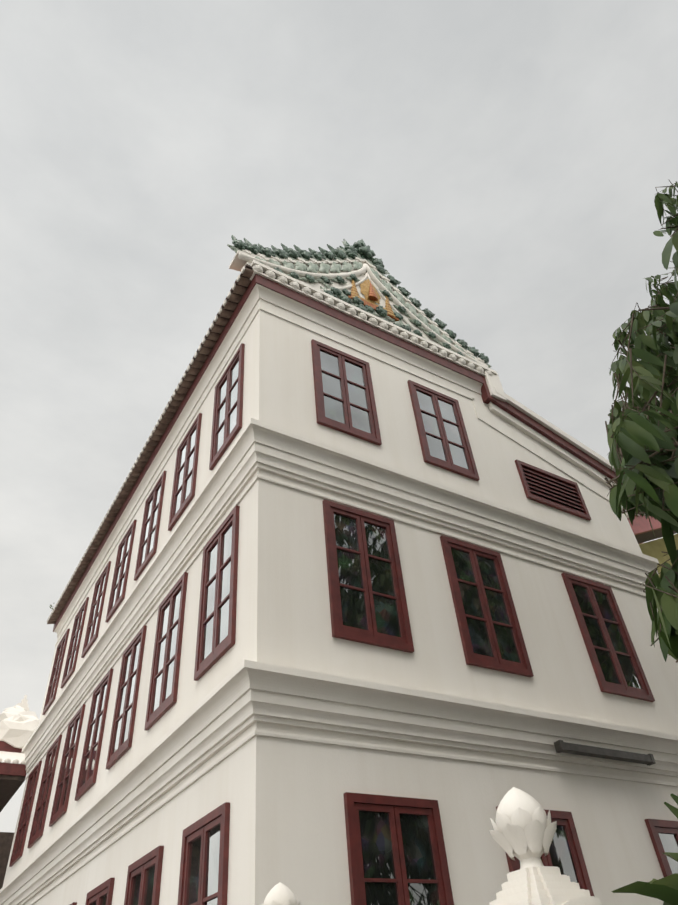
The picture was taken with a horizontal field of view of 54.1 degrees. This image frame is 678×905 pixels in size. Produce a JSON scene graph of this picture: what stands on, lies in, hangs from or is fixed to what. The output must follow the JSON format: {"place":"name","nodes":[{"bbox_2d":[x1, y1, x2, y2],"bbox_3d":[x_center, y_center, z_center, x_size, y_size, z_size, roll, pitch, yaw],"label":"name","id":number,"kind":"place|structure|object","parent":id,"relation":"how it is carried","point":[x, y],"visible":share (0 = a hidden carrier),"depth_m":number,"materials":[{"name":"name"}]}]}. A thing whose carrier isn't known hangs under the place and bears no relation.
{"place":"outdoors","nodes":[
{"label":"outdoors","id":0,"kind":"place"},
{"bbox_2d":[0,695,39,763],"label":"roof ornament","id":1,"kind":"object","parent":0,"point":[19,722],"visible":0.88,"depth_m":22.99,"materials":[{"name":"paint"}]},
{"bbox_2d":[0,741,26,776],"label":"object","id":2,"kind":"object","parent":1,"relation":"attached to","point":[12,769],"visible":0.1,"depth_m":20.80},
{"bbox_2d":[47,266,244,622],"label":"eave tile ends","id":3,"kind":"object","parent":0,"point":[191,363],"visible":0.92,"depth_m":17.28,"materials":[{"name":"brown tile"}]},
{"bbox_2d":[0,0,677,832],"label":"sky","id":4,"kind":"structure","parent":0,"point":[503,162],"materials":[{"name":"grey"}]},
{"label":"ground","id":5,"kind":"structure","parent":0,"visible":0},
{"bbox_2d":[0,775,24,888],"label":"neighbour soffit","id":6,"kind":"structure","parent":5,"relation":"on","point":[10,785],"depth_m":22.46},
{"bbox_2d":[261,882,299,904],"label":"lotus post","id":7,"kind":"object","parent":5,"relation":"on","point":[279,893],"visible":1,"depth_m":5.28,"materials":[{"name":"paint"}]},
{"bbox_2d":[3,299,677,904],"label":"building body","id":8,"kind":"structure","parent":5,"relation":"on","point":[285,797],"depth_m":10.44,"materials":[{"name":"paint"}]},
{"bbox_2d":[9,343,244,904],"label":"side window frames","id":9,"kind":"structure","parent":8,"relation":"attached to","point":[214,818],"depth_m":13.14,"materials":[{"name":"red paint"}]},
{"bbox_2d":[14,358,238,904],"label":"window panes","id":10,"kind":"structure","parent":9,"relation":"attached to","point":[212,864],"depth_m":12.39,"materials":[{"name":"glass"}]},
{"bbox_2d":[51,279,236,612],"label":"roofs","id":11,"kind":"structure","parent":8,"relation":"on","point":[165,408],"depth_m":16.60,"materials":[{"name":"tile"}]},
{"bbox_2d":[229,250,487,365],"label":"raking verge","id":12,"kind":"structure","parent":11,"relation":"attached to","point":[237,264],"depth_m":15.79,"materials":[{"name":"paint"}]},
{"bbox_2d":[240,262,453,346],"bbox_3d":[0.673,-3.845,16.388,6.550,2.600,0.350,19,-47,-25],"label":"decoration","id":13,"kind":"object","parent":12,"relation":"attached to","point":[349,282],"depth_m":16.01,"materials":[{"name":"paint"}]},
{"bbox_2d":[242,250,484,362],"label":"roof ridge ornaments","id":14,"kind":"object","parent":12,"relation":"on","point":[337,260],"visible":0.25,"depth_m":16.56,"materials":[{"name":"ceramic"}]},
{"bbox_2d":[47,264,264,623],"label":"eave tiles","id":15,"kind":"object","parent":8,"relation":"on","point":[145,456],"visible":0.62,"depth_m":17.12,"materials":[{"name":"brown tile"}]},
{"bbox_2d":[54,283,482,636],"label":"cornice","id":16,"kind":"structure","parent":8,"relation":"attached to","point":[257,293],"depth_m":15.44,"materials":[{"name":"paint"}]},
{"bbox_2d":[53,274,486,631],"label":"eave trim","id":17,"kind":"structure","parent":8,"relation":"attached to","point":[323,308],"depth_m":15.37,"materials":[{"name":"brown paint"}]},
{"bbox_2d":[250,260,496,376],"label":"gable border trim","id":18,"kind":"structure","parent":17,"relation":"on","point":[300,287],"depth_m":15.02,"materials":[{"name":"paint"}]},
{"bbox_2d":[231,235,488,363],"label":"dark green ceramics","id":19,"kind":"object","parent":18,"relation":"on","point":[362,249],"visible":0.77,"depth_m":16.09,"materials":[{"name":"green ceramic"}]},
{"bbox_2d":[227,241,491,367],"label":"pale green ceramics","id":20,"kind":"object","parent":19,"relation":"attached to","point":[315,268],"visible":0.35,"depth_m":16.18,"materials":[{"name":"ceramic"}]},
{"bbox_2d":[238,252,488,367],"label":"gable molding","id":21,"kind":"structure","parent":19,"relation":"attached to","point":[365,269],"depth_m":16.37,"materials":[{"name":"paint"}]},
{"bbox_2d":[348,279,398,320],"bbox_3d":[0.792,-3.872,16.112,1.440,1.398,0.182,19,-47,-25],"label":"gold emblem","id":22,"kind":"object","parent":19,"relation":"attached to","point":[368,291],"visible":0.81,"depth_m":15.97,"materials":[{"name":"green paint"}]},
{"bbox_2d":[0,308,677,904],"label":"cornices","id":23,"kind":"object","parent":8,"relation":"on","point":[238,700],"visible":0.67,"depth_m":11.12,"materials":[{"name":"paint"}]},
{"bbox_2d":[554,740,655,765],"bbox_3d":[4.244,4.814,10.605,2.180,0.150,0.210,19,-47,-25],"label":"batten light","id":24,"kind":"object","parent":23,"relation":"attached to","point":[591,751],"visible":1,"depth_m":10.48,"materials":[{"name":"grey metal"}]},
{"bbox_2d":[260,307,622,509],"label":"roof trim","id":25,"kind":"structure","parent":8,"relation":"on","point":[494,385],"depth_m":16.33,"materials":[{"name":"white paint"}]},
{"bbox_2d":[311,339,677,904],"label":"windows","id":26,"kind":"structure","parent":8,"relation":"attached to","point":[392,806],"depth_m":10.91,"materials":[{"name":"red paint"}]},
{"bbox_2d":[481,383,615,481],"bbox_3d":[5.468,-0.340,16.732,4.443,1.744,0.193,19,-47,-25],"label":"red band","id":27,"kind":"object","parent":8,"relation":"attached to","point":[510,409],"visible":0.57,"depth_m":16.49,"materials":[{"name":"paint"}]},
{"bbox_2d":[515,459,590,520],"bbox_3d":[4.903,0.864,15.205,1.970,1.070,0.065,19,-47,-25],"label":"louvre vent","id":28,"kind":"object","parent":8,"relation":"attached to","point":[521,466],"visible":1,"depth_m":15.17,"materials":[{"name":"red paint"}]},
{"bbox_2d":[523,469,582,511],"bbox_3d":[4.887,0.882,15.224,1.770,0.870,0.001,19,-47,-25],"label":"louvre back","id":29,"kind":"object","parent":8,"relation":"attached to","point":[552,491],"visible":0.2,"depth_m":15.25,"materials":[{"name":"black"}]},
{"bbox_2d":[489,787,601,904],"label":"lotus post","id":30,"kind":"object","parent":5,"relation":"on","point":[524,830],"visible":1,"depth_m":3.57,"materials":[{"name":"paint"}]},
{"bbox_2d":[604,409,677,662],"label":"tree bough","id":31,"kind":"object","parent":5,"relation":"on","point":[632,432],"visible":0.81,"depth_m":4.60,"materials":[{"name":"green plant"}]},
{"bbox_2d":[605,180,677,568],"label":"tree","id":32,"kind":"object","parent":5,"relation":"on","point":[651,375],"visible":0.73,"depth_m":7.86,"materials":[{"name":"green plant"}]},
{"bbox_2d":[611,793,677,904],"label":"palm shrub","id":33,"kind":"object","parent":5,"relation":"on","point":[665,889],"visible":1,"depth_m":3.56,"materials":[{"name":"green plant"}]},
{"bbox_2d":[639,534,677,576],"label":"neighbour wall","id":34,"kind":"structure","parent":5,"relation":"on","point":[655,548],"depth_m":22.65,"materials":[{"name":"yellow paint"}]},
{"bbox_2d":[627,515,661,534],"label":"roof","id":35,"kind":"structure","parent":34,"relation":"on","point":[641,524],"depth_m":20.21,"materials":[{"name":"red tile"}]},
{"bbox_2d":[635,528,675,543],"bbox_3d":[10.676,2.648,22.174,6.680,3.019,1.300,19,-47,-25],"label":"neighboring building's eave","id":36,"kind":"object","parent":34,"relation":"attached to","point":[644,537],"depth_m":21.90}
]}

